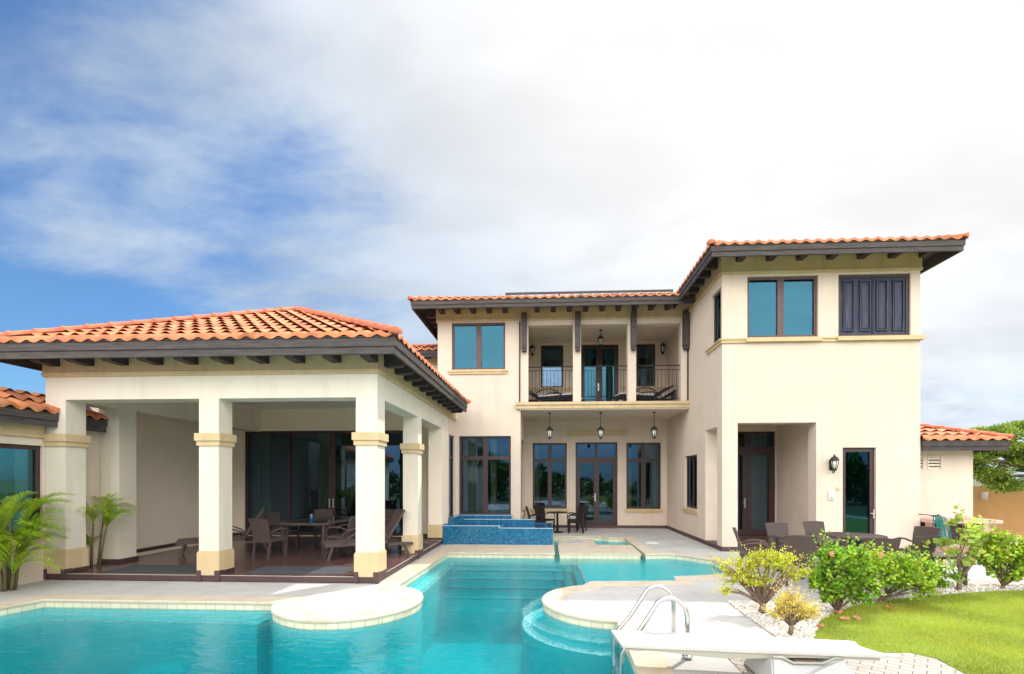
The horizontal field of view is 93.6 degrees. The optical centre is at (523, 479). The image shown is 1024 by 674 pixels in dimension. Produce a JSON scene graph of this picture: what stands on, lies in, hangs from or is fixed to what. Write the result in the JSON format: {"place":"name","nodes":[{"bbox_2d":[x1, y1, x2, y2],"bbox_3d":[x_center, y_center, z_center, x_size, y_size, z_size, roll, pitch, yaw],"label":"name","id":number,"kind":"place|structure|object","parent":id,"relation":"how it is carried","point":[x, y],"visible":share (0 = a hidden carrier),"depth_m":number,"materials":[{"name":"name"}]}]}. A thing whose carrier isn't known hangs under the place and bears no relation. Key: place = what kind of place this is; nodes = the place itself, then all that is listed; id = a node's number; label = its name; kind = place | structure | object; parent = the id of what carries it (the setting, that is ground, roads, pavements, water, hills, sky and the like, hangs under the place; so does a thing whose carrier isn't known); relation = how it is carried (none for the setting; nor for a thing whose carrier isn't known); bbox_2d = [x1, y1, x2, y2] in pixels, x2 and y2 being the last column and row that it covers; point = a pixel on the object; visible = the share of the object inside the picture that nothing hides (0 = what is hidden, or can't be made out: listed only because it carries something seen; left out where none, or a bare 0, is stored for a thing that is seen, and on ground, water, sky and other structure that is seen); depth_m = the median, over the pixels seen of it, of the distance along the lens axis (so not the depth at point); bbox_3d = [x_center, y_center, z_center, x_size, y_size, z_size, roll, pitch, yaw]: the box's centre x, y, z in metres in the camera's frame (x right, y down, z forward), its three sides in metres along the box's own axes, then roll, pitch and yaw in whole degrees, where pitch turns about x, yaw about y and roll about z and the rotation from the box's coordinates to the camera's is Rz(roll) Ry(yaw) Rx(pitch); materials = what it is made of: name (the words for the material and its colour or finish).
{"place":"outdoors","nodes":[
{"label":"outdoors","id":0,"kind":"place"},
{"bbox_2d":[0,528,1023,673],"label":"pool deck","id":1,"kind":"structure","parent":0,"point":[711,612],"depth_m":8.07,"materials":[{"name":"concrete"}]},
{"bbox_2d":[0,491,74,591],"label":"areca palm","id":2,"kind":"object","parent":1,"relation":"on","point":[9,574],"visible":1,"depth_m":8.26,"materials":[{"name":"green plant"}]},
{"bbox_2d":[0,387,108,584],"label":"side wing","id":3,"kind":"structure","parent":1,"relation":"on","point":[26,418],"depth_m":8.93,"materials":[{"name":"beige paint"}]},
{"bbox_2d":[0,443,46,544],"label":"window","id":4,"kind":"structure","parent":3,"relation":"in","point":[29,454],"depth_m":8.90,"materials":[{"name":"brown glass"}]},
{"bbox_2d":[0,306,470,582],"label":"pool pavilion","id":5,"kind":"structure","parent":1,"relation":"on","point":[219,425],"depth_m":9.39,"materials":[{"name":"paint"}]},
{"bbox_2d":[79,493,140,566],"bbox_3d":[-8.705,0.998,9.868,1.479,1.811,1.478,0,0,-22],"label":"areca palm","id":6,"kind":"object","parent":5,"relation":"on","point":[109,515],"visible":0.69,"depth_m":9.79,"materials":[{"name":"green plant"}]},
{"bbox_2d":[102,564,196,572],"bbox_3d":[-7.110,1.773,9.550,1.900,0.012,0.770,0,0,3],"label":"door mat","id":7,"kind":"object","parent":5,"relation":"on","point":[138,568],"depth_m":9.43,"materials":[{"name":"fabric"}]},
{"bbox_2d":[175,507,267,557],"bbox_3d":[-7.172,1.248,11.627,1.950,1.075,0.788,0,0,-30],"label":"sun lounger","id":8,"kind":"object","parent":5,"relation":"on","point":[183,542],"visible":0.57,"depth_m":11.46,"materials":[{"name":"brown wicker"}]},
{"bbox_2d":[248,518,287,558],"bbox_3d":[-5.830,1.321,10.966,0.583,0.915,0.675,0,0,15],"label":"wicker armchair","id":9,"kind":"object","parent":5,"relation":"on","point":[260,530],"visible":1,"depth_m":10.75,"materials":[{"name":"brown wicker"}]},
{"bbox_2d":[265,512,299,548],"bbox_3d":[-6.252,1.321,12.451,0.675,0.915,0.582,0,0,9],"label":"wicker armchair","id":10,"kind":"object","parent":5,"relation":"on","point":[274,519],"visible":0.68,"depth_m":12.48,"materials":[{"name":"brown wicker"}]},
{"bbox_2d":[243,566,353,574],"bbox_3d":[-4.289,1.773,9.402,1.950,0.012,0.770,0,0,3],"label":"door mat","id":11,"kind":"object","parent":5,"relation":"on","point":[334,570],"depth_m":9.32,"materials":[{"name":"fabric"}]},
{"bbox_2d":[280,516,349,554],"bbox_3d":[-5.114,1.402,12.284,1.240,0.752,2.100,0,0,7],"label":"patio table","id":12,"kind":"object","parent":5,"relation":"on","point":[323,522],"visible":0.73,"depth_m":11.48,"materials":[{"name":"brown wicker"}]},
{"bbox_2d":[313,509,334,543],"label":"wicker armchair","id":13,"kind":"object","parent":5,"relation":"on","point":[323,512],"visible":0.45,"depth_m":13.86,"materials":[{"name":"brown wicker"}]},
{"bbox_2d":[245,430,402,535],"bbox_3d":[-6.149,0.095,15.180,5.370,3.350,0.308,0,0,3],"label":"sliding door","id":14,"kind":"structure","parent":5,"relation":"in","point":[327,439],"depth_m":15.28,"materials":[{"name":"brown glass"}]},
{"bbox_2d":[326,516,355,554],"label":"wicker armchair","id":15,"kind":"object","parent":5,"relation":"on","point":[352,523],"visible":0.73,"depth_m":11.38,"materials":[{"name":"brown wicker"}]},
{"bbox_2d":[321,508,412,560],"bbox_3d":[-3.620,1.248,11.190,1.950,1.075,0.788,0,0,-30],"label":"sun lounger","id":16,"kind":"object","parent":5,"relation":"on","point":[392,524],"visible":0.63,"depth_m":11.20,"materials":[{"name":"brown wicker"}]},
{"bbox_2d":[385,509,395,539],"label":"wicker armchair","id":17,"kind":"object","parent":5,"relation":"on","point":[389,513],"visible":0.2,"depth_m":13.84,"materials":[{"name":"brown wicker"}]},
{"bbox_2d":[396,543,432,549],"bbox_3d":[-2.861,1.773,12.767,0.650,0.012,1.200,0,0,3],"label":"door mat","id":18,"kind":"object","parent":5,"relation":"on","point":[425,545],"depth_m":12.85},
{"bbox_2d":[0,541,722,673],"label":"pool basin","id":19,"kind":"object","parent":1,"relation":"in","point":[432,635],"visible":0.57,"depth_m":7.24,"materials":[{"name":"liquid"}]},
{"bbox_2d":[45,620,257,623],"bbox_3d":[-5.610,2.140,7.223,3.360,0.001,0.069,0,0,3],"label":"bench edge mosaic","id":20,"kind":"object","parent":19,"relation":"on","point":[151,621],"visible":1,"depth_m":7.24},
{"bbox_2d":[0,538,724,673],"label":"waterline tiles","id":21,"kind":"object","parent":19,"relation":"attached to","point":[353,625],"visible":0.56,"depth_m":7.46,"materials":[{"name":"beige tile"}]},
{"bbox_2d":[68,541,715,635],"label":"water","id":22,"kind":"structure","parent":19,"relation":"in","point":[512,575],"depth_m":10.57,"materials":[{"name":"teal liquid"}]},
{"bbox_2d":[421,564,454,593],"bbox_3d":[-1.840,2.140,10.361,0.074,0.001,3.500,0,0,3],"label":"bench edge mosaic","id":23,"kind":"object","parent":19,"relation":"on","point":[429,586],"visible":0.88,"depth_m":10.27},
{"bbox_2d":[446,598,541,599],"bbox_3d":[-0.536,2.714,10.893,2.450,0.001,0.106,0,0,3],"label":"step edge mosaic","id":24,"kind":"object","parent":19,"relation":"on","point":[493,599],"visible":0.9,"depth_m":10.86},
{"bbox_2d":[455,588,554,590],"bbox_3d":[-0.525,2.544,10.418,2.521,0.001,1.654,0,0,3],"label":"step edge mosaic","id":25,"kind":"object","parent":19,"relation":"on","point":[501,588],"visible":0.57,"depth_m":11.21},
{"bbox_2d":[463,579,565,587],"bbox_3d":[-0.412,2.394,10.437,2.744,0.001,2.204,0,0,3],"label":"step edge mosaic","id":26,"kind":"object","parent":19,"relation":"on","point":[563,584],"visible":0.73,"depth_m":11.49},
{"bbox_2d":[454,570,576,585],"bbox_3d":[-0.300,2.254,10.456,2.966,0.001,2.754,0,0,3],"label":"step edge mosaic","id":27,"kind":"object","parent":19,"relation":"on","point":[573,579],"visible":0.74,"depth_m":11.76},
{"bbox_2d":[490,564,586,583],"bbox_3d":[0.570,2.130,11.243,4.335,0.001,2.146,0,0,47],"label":"shelf edge mosaic","id":28,"kind":"object","parent":19,"relation":"attached to","point":[583,576],"visible":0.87,"depth_m":11.96},
{"bbox_2d":[522,607,611,655],"bbox_3d":[0.596,2.260,7.567,1.255,0.001,2.771,0,0,3],"label":"ring edge mosaic","id":29,"kind":"object","parent":19,"relation":"on","point":[527,625],"visible":0.76,"depth_m":6.79},
{"bbox_2d":[0,535,744,673],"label":"coping","id":30,"kind":"object","parent":1,"relation":"on","point":[554,601],"visible":0.92,"depth_m":7.57,"materials":[{"name":"beige stone"}]},
{"bbox_2d":[443,514,552,544],"bbox_3d":[-0.685,1.524,14.969,3.204,0.727,2.134,0,0,3],"label":"spa","id":31,"kind":"object","parent":1,"relation":"on","point":[493,529],"visible":1,"depth_m":13.96,"materials":[{"name":"blue tile"}]},
{"bbox_2d":[525,506,543,522],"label":"wicker armchair","id":32,"kind":"object","parent":1,"relation":"on","point":[536,514],"visible":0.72,"depth_m":16.95,"materials":[{"name":"black wicker"}]},
{"bbox_2d":[533,505,554,530],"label":"wicker armchair","id":33,"kind":"object","parent":1,"relation":"on","point":[539,509],"visible":0.75,"depth_m":17.96,"materials":[{"name":"black wicker"}]},
{"bbox_2d":[547,511,567,532],"bbox_3d":[1.222,1.532,17.210,0.740,0.732,0.740,0,0,3],"label":"bistro table","id":34,"kind":"object","parent":1,"relation":"on","point":[557,513],"visible":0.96,"depth_m":17.17,"materials":[{"name":"brown wood"}]},
{"bbox_2d":[567,507,586,533],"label":"wicker armchair","id":35,"kind":"object","parent":1,"relation":"on","point":[576,521],"visible":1,"depth_m":16.77,"materials":[{"name":"black wicker"}]},
{"bbox_2d":[567,505,588,531],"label":"wicker armchair","id":36,"kind":"object","parent":1,"relation":"on","point":[581,509],"visible":0.59,"depth_m":17.76,"materials":[{"name":"black wicker"}]},
{"bbox_2d":[611,584,692,673],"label":"pool ladder","id":37,"kind":"object","parent":1,"relation":"attached to","point":[674,600],"visible":0.72,"depth_m":5.53,"materials":[{"name":"silver metal"}]},
{"bbox_2d":[408,232,968,551],"bbox_3d":[1.174,-2.845,18.510,20.008,9.489,12.908,0,0,3],"label":"villa","id":38,"kind":"object","parent":1,"relation":"on","point":[787,369],"visible":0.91,"depth_m":15.00,"materials":[{"name":"paint"}]},
{"bbox_2d":[449,435,452,516],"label":"window","id":39,"kind":"structure","parent":38,"relation":"in","point":[450,437],"depth_m":15.76,"materials":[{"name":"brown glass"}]},
{"bbox_2d":[448,323,507,374],"bbox_3d":[-1.515,-4.410,16.191,2.000,1.780,0.320,0,0,3],"label":"window","id":40,"kind":"structure","parent":38,"relation":"in","point":[477,348],"depth_m":16.32,"materials":[{"name":"blue glass"}]},
{"bbox_2d":[459,436,510,513],"bbox_3d":[-1.275,-0.150,16.274,1.750,2.700,0.182,0,0,3],"label":"window","id":41,"kind":"structure","parent":38,"relation":"in","point":[471,457],"depth_m":16.23,"materials":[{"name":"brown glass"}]},
{"bbox_2d":[530,344,534,356],"bbox_3d":[0.373,-5.026,18.769,0.211,0.490,0.278,0,0,27],"label":"wall lantern","id":42,"kind":"object","parent":38,"relation":"attached to","point":[532,348],"depth_m":18.70,"materials":[{"name":"black metal"}]},
{"bbox_2d":[546,412,552,439],"bbox_3d":[0.909,-1.829,16.575,0.252,0.939,0.220,0,0,3],"label":"pendant lantern","id":43,"kind":"object","parent":38,"relation":"hanging from","point":[549,429],"visible":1,"depth_m":16.53,"materials":[{"name":"black metal"}]},
{"bbox_2d":[531,443,568,511],"bbox_3d":[1.044,-0.095,18.964,1.500,2.770,0.326,0,0,3],"label":"window","id":44,"kind":"structure","parent":38,"relation":"in","point":[536,446],"depth_m":18.96,"materials":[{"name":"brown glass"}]},
{"bbox_2d":[529,345,572,390],"bbox_3d":[1.019,-4.395,18.968,1.850,1.850,0.330,0,0,3],"label":"window","id":45,"kind":"structure","parent":38,"relation":"in","point":[549,354],"depth_m":18.97,"materials":[{"name":"brown glass"}]},
{"bbox_2d":[529,388,572,401],"bbox_3d":[0.860,-2.936,17.238,2.050,0.796,0.788,0,0,22],"label":"sun lounger","id":46,"kind":"object","parent":38,"relation":"on","point":[545,398],"visible":0.66,"depth_m":16.91,"materials":[{"name":"black wicker"}]},
{"bbox_2d":[529,391,583,401],"bbox_3d":[1.273,-2.936,18.064,2.050,0.796,0.788,0,0,14],"label":"sun lounger","id":47,"kind":"object","parent":38,"relation":"on","point":[556,401],"visible":0.09,"depth_m":17.69,"materials":[{"name":"black wicker"}]},
{"bbox_2d":[505,289,672,296],"bbox_3d":[2.168,-6.282,16.334,5.460,0.665,1.210,0,0,3],"label":"solar panel","id":48,"kind":"object","parent":38,"relation":"on","point":[587,292],"visible":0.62,"depth_m":15.73,"materials":[{"name":"glass"}]},
{"bbox_2d":[576,442,616,524],"bbox_3d":[2.864,0.170,18.830,1.630,3.240,0.243,0,0,3],"label":"french door","id":49,"kind":"structure","parent":38,"relation":"in","point":[595,460],"depth_m":18.85,"materials":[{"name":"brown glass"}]},
{"bbox_2d":[581,345,617,400],"bbox_3d":[2.986,-3.940,18.864,1.470,2.760,0.323,0,0,3],"label":"balcony door","id":50,"kind":"structure","parent":38,"relation":"in","point":[610,351],"depth_m":18.92,"materials":[{"name":"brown glass"}]},
{"bbox_2d":[597,412,603,439],"bbox_3d":[2.656,-1.829,16.484,0.252,0.939,0.220,0,0,3],"label":"pendant lantern","id":51,"kind":"object","parent":38,"relation":"hanging from","point":[600,429],"visible":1,"depth_m":16.44,"materials":[{"name":"black metal"}]},
{"bbox_2d":[598,329,603,346],"bbox_3d":[2.783,-5.069,17.278,0.231,0.619,0.202,0,0,3],"label":"pendant lantern","id":52,"kind":"object","parent":38,"relation":"hanging from","point":[600,338],"visible":1,"depth_m":17.24,"materials":[{"name":"black metal"}]},
{"bbox_2d":[620,344,664,389],"bbox_3d":[4.639,-4.395,18.771,1.700,1.850,0.316,0,0,3],"label":"window","id":53,"kind":"structure","parent":38,"relation":"in","point":[649,348],"depth_m":18.82,"materials":[{"name":"brown glass"}]},
{"bbox_2d":[613,385,673,400],"bbox_3d":[4.270,-2.936,17.006,2.050,0.796,0.788,0,0,-14],"label":"sun lounger","id":54,"kind":"object","parent":38,"relation":"on","point":[641,397],"visible":0.62,"depth_m":16.80,"materials":[{"name":"black wicker"}]},
{"bbox_2d":[624,443,663,512],"bbox_3d":[4.684,-0.095,18.774,1.490,2.770,0.326,0,0,3],"label":"window","id":55,"kind":"structure","parent":38,"relation":"in","point":[654,460],"depth_m":18.79,"materials":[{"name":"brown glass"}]},
{"bbox_2d":[625,390,675,400],"bbox_3d":[4.712,-2.936,17.774,2.050,0.796,0.788,0,0,9],"label":"sun lounger","id":56,"kind":"object","parent":38,"relation":"on","point":[669,394],"visible":0.15,"depth_m":17.41,"materials":[{"name":"black wicker"}]},
{"bbox_2d":[650,412,657,438],"bbox_3d":[4.464,-1.829,16.389,0.252,0.939,0.220,0,0,3],"label":"pendant lantern","id":57,"kind":"object","parent":38,"relation":"hanging from","point":[653,429],"visible":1,"depth_m":16.34,"materials":[{"name":"black metal"}]},
{"bbox_2d":[660,343,665,354],"bbox_3d":[5.386,-5.026,18.506,0.211,0.490,0.278,0,0,27],"label":"wall lantern","id":58,"kind":"object","parent":38,"relation":"attached to","point":[662,345],"depth_m":18.44,"materials":[{"name":"black metal"}]},
{"bbox_2d":[682,455,698,514],"bbox_3d":[5.428,0.155,15.487,0.200,1.850,1.600,0,0,3],"label":"window","id":59,"kind":"structure","parent":38,"relation":"in","point":[691,460],"depth_m":15.66,"materials":[{"name":"brown glass"}]},
{"bbox_2d":[714,290,720,342],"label":"window","id":60,"kind":"structure","parent":38,"relation":"in","point":[717,298],"depth_m":13.35,"materials":[{"name":"brown glass"}]},
{"bbox_2d":[738,431,774,534],"bbox_3d":[7.107,0.102,15.334,1.750,3.345,0.303,0,0,3],"label":"porch door","id":61,"kind":"structure","parent":38,"relation":"in","point":[754,458],"depth_m":15.30,"materials":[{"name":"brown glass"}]},
{"bbox_2d":[747,276,816,336],"bbox_3d":[6.813,-4.560,12.781,1.910,1.660,0.200,0,0,3],"label":"window","id":62,"kind":"structure","parent":38,"relation":"in","point":[779,288],"depth_m":12.73,"materials":[{"name":"brown glass"}]},
{"bbox_2d":[828,491,833,499],"bbox_3d":[8.021,0.420,12.519,0.140,0.220,0.055,0,0,3],"label":"intercom","id":63,"kind":"object","parent":38,"relation":"attached to","point":[830,495],"visible":1,"depth_m":12.50,"materials":[{"name":"white plastic"}]},
{"bbox_2d":[829,454,838,472],"bbox_3d":[8.021,-0.401,12.414,0.242,0.500,0.265,0,0,3],"label":"wall lantern","id":64,"kind":"object","parent":38,"relation":"attached to","point":[833,462],"depth_m":12.35,"materials":[{"name":"black metal"}]},
{"bbox_2d":[843,448,875,546],"bbox_3d":[8.749,0.475,12.556,0.840,2.610,0.227,0,0,3],"label":"side door","id":65,"kind":"structure","parent":38,"relation":"in","point":[871,511],"depth_m":12.58,"materials":[{"name":"brown glass"}]},
{"bbox_2d":[918,514,950,551],"bbox_3d":[10.281,1.338,12.081,0.299,0.984,0.662,0,0,-32],"label":"garden hose","id":66,"kind":"object","parent":38,"relation":"hanging from","point":[939,524],"visible":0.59,"depth_m":11.94,"materials":[{"name":"teal"}]},
{"bbox_2d":[732,527,769,572],"bbox_3d":[4.561,1.444,9.651,0.675,0.915,0.582,0,0,24],"label":"wicker armchair","id":67,"kind":"object","parent":1,"relation":"on","point":[743,554],"visible":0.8,"depth_m":9.53,"materials":[{"name":"brown wicker"}]},
{"bbox_2d":[764,522,787,557],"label":"wicker armchair","id":68,"kind":"object","parent":1,"relation":"on","point":[775,528],"visible":0.39,"depth_m":10.92,"materials":[{"name":"brown wicker"}]},
{"bbox_2d":[779,536,817,585],"bbox_3d":[4.956,1.444,8.661,0.582,0.915,0.675,0,0,22],"label":"wicker armchair","id":69,"kind":"object","parent":1,"relation":"on","point":[800,545],"visible":0.64,"depth_m":8.43,"materials":[{"name":"brown wicker"}]},
{"bbox_2d":[773,535,845,578],"bbox_3d":[5.659,1.529,9.567,0.900,0.742,0.900,0,0,-5],"label":"square table","id":70,"kind":"object","parent":1,"relation":"on","point":[841,542],"visible":0.36,"depth_m":9.74,"materials":[{"name":"brown wicker"}]},
{"bbox_2d":[803,521,843,549],"bbox_3d":[6.877,1.444,11.080,0.582,0.915,0.675,0,0,-6],"label":"wicker armchair","id":71,"kind":"object","parent":1,"relation":"on","point":[812,527],"visible":0.31,"depth_m":11.32,"materials":[{"name":"brown wicker"}]},
{"bbox_2d":[822,532,887,547],"bbox_3d":[6.883,1.525,10.004,1.140,0.749,1.140,0,0,3],"label":"round table","id":72,"kind":"object","parent":1,"relation":"on","point":[842,535],"visible":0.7,"depth_m":9.87,"materials":[{"name":"brown"}]},
{"bbox_2d":[864,538,900,588],"bbox_3d":[6.145,1.444,8.367,0.583,0.915,0.675,0,0,20],"label":"wicker armchair","id":73,"kind":"object","parent":1,"relation":"on","point":[895,544],"visible":0.19,"depth_m":8.08,"materials":[{"name":"brown wicker"}]},
{"bbox_2d":[893,526,941,552],"bbox_3d":[8.155,1.444,9.959,0.675,0.915,0.582,0,0,-14],"label":"wicker armchair","id":74,"kind":"object","parent":1,"relation":"on","point":[925,531],"visible":0.29,"depth_m":10.07,"materials":[{"name":"brown wicker"}]},
{"bbox_2d":[899,536,939,564],"bbox_3d":[7.035,1.444,8.720,0.582,0.915,0.675,0,0,-11],"label":"wicker armchair","id":75,"kind":"object","parent":1,"relation":"on","point":[918,542],"visible":0.27,"depth_m":8.46,"materials":[{"name":"brown wicker"}]},
{"bbox_2d":[931,552,967,584],"bbox_3d":[7.624,1.638,8.863,0.680,0.520,0.600,0,0,-1],"label":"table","id":76,"kind":"object","parent":1,"relation":"on","point":[943,555],"visible":0.36,"depth_m":8.59,"materials":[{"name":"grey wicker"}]},
{"bbox_2d":[920,517,1002,554],"bbox_3d":[11.096,1.458,12.394,1.655,0.885,0.875,0,0,3],"label":"stone counter","id":77,"kind":"object","parent":1,"relation":"on","point":[926,521],"visible":0.3,"depth_m":12.07,"materials":[{"name":"stone"}]},
{"bbox_2d":[948,524,982,544],"bbox_3d":[11.089,1.370,12.104,0.840,0.540,0.105,0,0,3],"label":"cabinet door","id":78,"kind":"structure","parent":77,"relation":"in","point":[954,534],"depth_m":12.12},
{"bbox_2d":[920,423,1013,517],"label":"outbuilding","id":79,"kind":"structure","parent":1,"relation":"on","point":[946,470],"depth_m":12.81,"materials":[{"name":"paint"}]},
{"bbox_2d":[0,480,1023,531],"bbox_3d":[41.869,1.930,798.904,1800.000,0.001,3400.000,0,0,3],"label":"ground","id":80,"kind":"structure","parent":0,"point":[6,487],"depth_m":83.31,"materials":[{"name":"soil"}]},
{"bbox_2d":[969,420,1023,493],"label":"garden tree","id":81,"kind":"object","parent":80,"relation":"on","point":[999,477],"visible":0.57,"depth_m":13.84,"materials":[{"name":"green plant"}]},
{"bbox_2d":[973,486,1023,536],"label":"garden wall","id":82,"kind":"structure","parent":80,"relation":"on","point":[1007,508],"depth_m":15.80,"materials":[{"name":"orange paint"}]},
{"bbox_2d":[980,492,987,499],"bbox_3d":[15.148,0.535,15.809,0.220,0.270,0.214,0,0,3],"label":"bulkhead lamp","id":83,"kind":"object","parent":82,"relation":"attached to","point":[983,495],"visible":1,"depth_m":15.73,"materials":[{"name":"paint"}]},
{"bbox_2d":[0,0,1023,480],"label":"sky","id":84,"kind":"structure","parent":0,"point":[357,159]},
{"bbox_2d":[558,539,640,563],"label":"stone island","id":85,"kind":"structure","parent":0,"point":[580,550],"depth_m":12.40,"materials":[{"name":"stone"}]},
{"bbox_2d":[729,653,963,673],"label":"paver path","id":86,"kind":"structure","parent":0,"point":[911,663],"depth_m":4.86,"materials":[{"name":"stone"}]},
{"bbox_2d":[611,630,905,673],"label":"diving board","id":87,"kind":"object","parent":86,"relation":"on","point":[770,655],"visible":1,"depth_m":4.52,"materials":[{"name":"beige plastic"}]},
{"bbox_2d":[727,583,1023,638],"bbox_3d":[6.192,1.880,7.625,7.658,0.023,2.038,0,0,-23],"label":"white pebbles","id":88,"kind":"object","parent":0,"point":[764,621],"visible":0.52,"depth_m":6.85,"materials":[{"name":"white gravel"}]},
{"bbox_2d":[707,541,814,613],"bbox_3d":[3.373,1.380,6.810,1.531,1.052,0.756,0,0,3],"label":"variegated shrub","id":89,"kind":"object","parent":88,"relation":"on","point":[761,596],"visible":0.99,"depth_m":6.78,"materials":[{"name":"yellow plant"}]},
{"bbox_2d":[757,579,829,634],"bbox_3d":[3.277,1.562,5.886,0.816,0.680,0.534,0,0,3],"label":"pale shrub","id":90,"kind":"object","parent":88,"relation":"on","point":[791,612],"visible":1,"depth_m":5.82,"materials":[{"name":"yellow plant"}]},
{"bbox_2d":[800,528,887,613],"bbox_3d":[4.526,1.306,6.857,1.117,1.214,1.023,0,0,3],"label":"hibiscus bush","id":91,"kind":"object","parent":88,"relation":"on","point":[832,582],"visible":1,"depth_m":6.70,"materials":[{"name":"green plant"}]},
{"bbox_2d":[839,536,953,602],"bbox_3d":[5.656,1.377,7.391,1.763,1.070,1.031,0,0,3],"label":"hibiscus bush","id":92,"kind":"object","parent":88,"relation":"on","point":[910,569],"visible":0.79,"depth_m":7.21,"materials":[{"name":"green plant"}]},
{"bbox_2d":[897,544,969,588],"bbox_3d":[6.775,1.486,8.045,1.123,0.841,0.699,0,0,3],"label":"hibiscus bush","id":93,"kind":"object","parent":88,"relation":"on","point":[943,583],"visible":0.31,"depth_m":7.92,"materials":[{"name":"green plant"}]},
{"bbox_2d":[921,504,1006,589],"bbox_3d":[7.559,1.143,8.170,1.333,1.516,0.657,0,0,3],"label":"lime sapling","id":94,"kind":"object","parent":88,"relation":"on","point":[978,532],"visible":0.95,"depth_m":8.20,"materials":[{"name":"green plant"}]},
{"bbox_2d":[956,520,1023,588],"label":"green bush","id":95,"kind":"object","parent":88,"relation":"on","point":[1012,557],"visible":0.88,"depth_m":8.23,"materials":[{"name":"green plant"}]},
{"bbox_2d":[812,589,1023,673],"bbox_3d":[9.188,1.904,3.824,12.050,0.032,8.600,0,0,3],"label":"lawn","id":96,"kind":"structure","parent":0,"point":[925,651],"depth_m":5.93,"materials":[{"name":"green plant"}]}
]}

